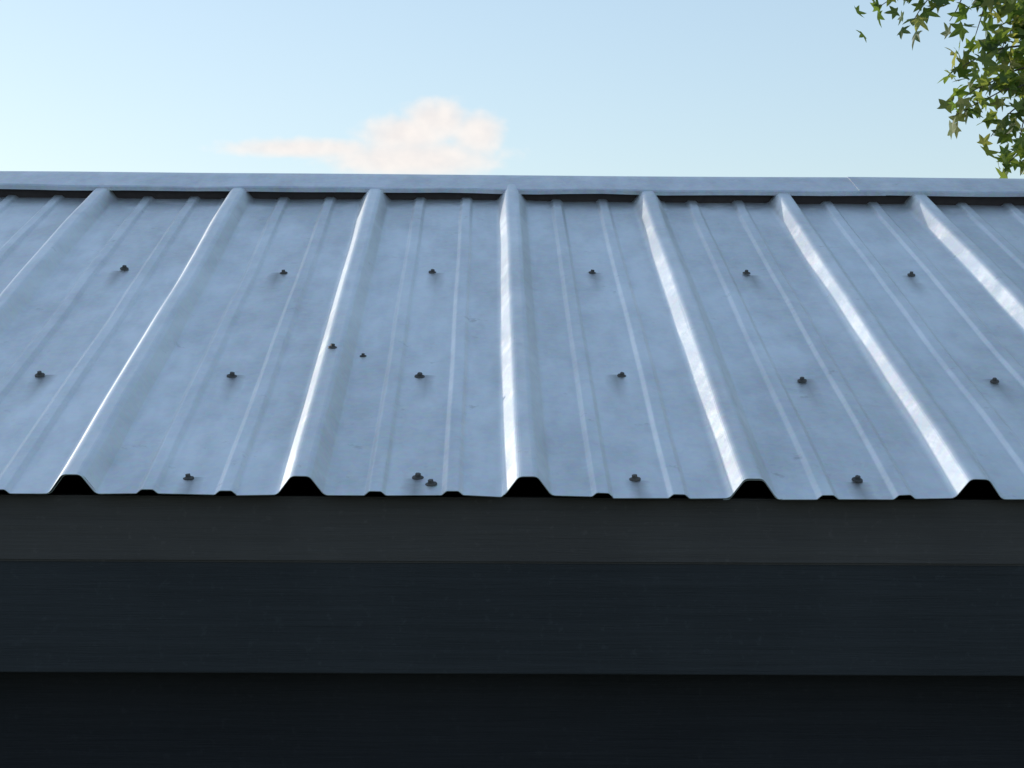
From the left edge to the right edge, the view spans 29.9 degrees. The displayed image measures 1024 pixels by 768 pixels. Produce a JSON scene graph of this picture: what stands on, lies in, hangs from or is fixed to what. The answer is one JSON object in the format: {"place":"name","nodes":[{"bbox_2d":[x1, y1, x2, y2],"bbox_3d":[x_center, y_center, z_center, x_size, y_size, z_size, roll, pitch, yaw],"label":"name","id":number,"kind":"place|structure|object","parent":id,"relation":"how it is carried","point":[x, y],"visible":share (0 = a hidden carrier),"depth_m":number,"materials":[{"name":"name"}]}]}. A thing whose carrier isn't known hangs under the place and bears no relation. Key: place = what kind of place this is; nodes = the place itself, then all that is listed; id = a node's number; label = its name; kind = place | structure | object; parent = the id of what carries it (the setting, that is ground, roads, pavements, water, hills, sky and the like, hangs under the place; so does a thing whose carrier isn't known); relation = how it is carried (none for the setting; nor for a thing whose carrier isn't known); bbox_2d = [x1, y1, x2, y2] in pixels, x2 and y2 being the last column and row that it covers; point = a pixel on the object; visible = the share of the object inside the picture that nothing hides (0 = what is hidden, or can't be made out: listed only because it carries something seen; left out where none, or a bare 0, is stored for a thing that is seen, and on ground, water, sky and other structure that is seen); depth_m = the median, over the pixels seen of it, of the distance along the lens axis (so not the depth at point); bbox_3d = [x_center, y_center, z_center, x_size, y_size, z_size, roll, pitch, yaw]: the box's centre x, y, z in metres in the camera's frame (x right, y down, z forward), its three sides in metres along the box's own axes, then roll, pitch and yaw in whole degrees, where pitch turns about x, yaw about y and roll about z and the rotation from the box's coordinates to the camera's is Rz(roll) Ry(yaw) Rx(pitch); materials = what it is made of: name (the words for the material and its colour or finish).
{"place":"outdoors","nodes":[
{"label":"outdoors","id":0,"kind":"place"},
{"bbox_2d":[0,0,1023,178],"label":"sky","id":1,"kind":"structure","parent":0,"point":[666,88],"materials":[{"name":"blue"}]},
{"label":"ground","id":2,"kind":"structure","parent":0,"visible":0},
{"bbox_2d":[0,475,1001,498],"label":"back wall","id":3,"kind":"structure","parent":2,"relation":"on","point":[521,486],"depth_m":6.17,"materials":[{"name":"paint"}]},
{"bbox_2d":[0,672,1023,767],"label":"front wall","id":4,"kind":"structure","parent":2,"relation":"on","point":[195,720],"depth_m":2.71,"materials":[{"name":"paint"}]},
{"bbox_2d":[0,561,1023,675],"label":"header beam","id":5,"kind":"structure","parent":4,"relation":"on","point":[406,618],"depth_m":2.62,"materials":[{"name":"paint"}]},
{"bbox_2d":[0,493,1023,565],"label":"fascia front","id":6,"kind":"structure","parent":5,"relation":"on","point":[420,529],"depth_m":2.62,"materials":[{"name":"paint"}]},
{"bbox_2d":[0,188,251,493],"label":"roof panel","id":7,"kind":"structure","parent":6,"relation":"on","point":[78,306],"depth_m":3.43,"materials":[{"name":"grey metal"}]},
{"bbox_2d":[665,193,1023,499],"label":"roof panel","id":8,"kind":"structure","parent":6,"relation":"on","point":[869,340],"depth_m":3.32,"materials":[{"name":"grey metal"}]},
{"bbox_2d":[854,0,1023,177],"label":"sweetgum tree","id":9,"kind":"object","parent":2,"relation":"on","point":[1009,80],"visible":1,"depth_m":10.04,"materials":[{"name":"green plant"}]},
{"bbox_3d":[-0.154,-0.354,4.288,6.045,0.053,0.080,0,0,-1],"label":"purlin front","id":10,"kind":"object","parent":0,"visible":0},
{"bbox_2d":[0,189,1023,205],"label":"ridge closure front","id":11,"kind":"object","parent":10,"relation":"on","point":[886,199],"visible":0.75,"depth_m":4.32,"materials":[{"name":"plastic"}]},
{"bbox_2d":[0,171,885,195],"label":"ridge cap","id":12,"kind":"object","parent":11,"relation":"on","point":[385,183],"visible":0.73,"depth_m":4.34,"materials":[{"name":"grey metal"}]},
{"bbox_2d":[847,177,1023,196],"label":"ridge cap","id":13,"kind":"object","parent":11,"relation":"on","point":[970,187],"visible":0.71,"depth_m":4.36,"materials":[{"name":"grey metal"}]},
{"bbox_3d":[-0.138,0.039,3.078,6.045,0.053,0.080,0,0,-1],"label":"purlin front","id":14,"kind":"object","parent":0,"visible":0},
{"bbox_2d":[43,184,781,498],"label":"roof panel","id":15,"kind":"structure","parent":14,"relation":"on","point":[516,333],"depth_m":3.14,"materials":[{"name":"grey metal"}]},
{"bbox_2d":[35,265,998,485],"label":"roof screws","id":16,"kind":"object","parent":15,"relation":"attached to","point":[634,477],"visible":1,"depth_m":3.07,"materials":[{"name":"metal"}]}
]}

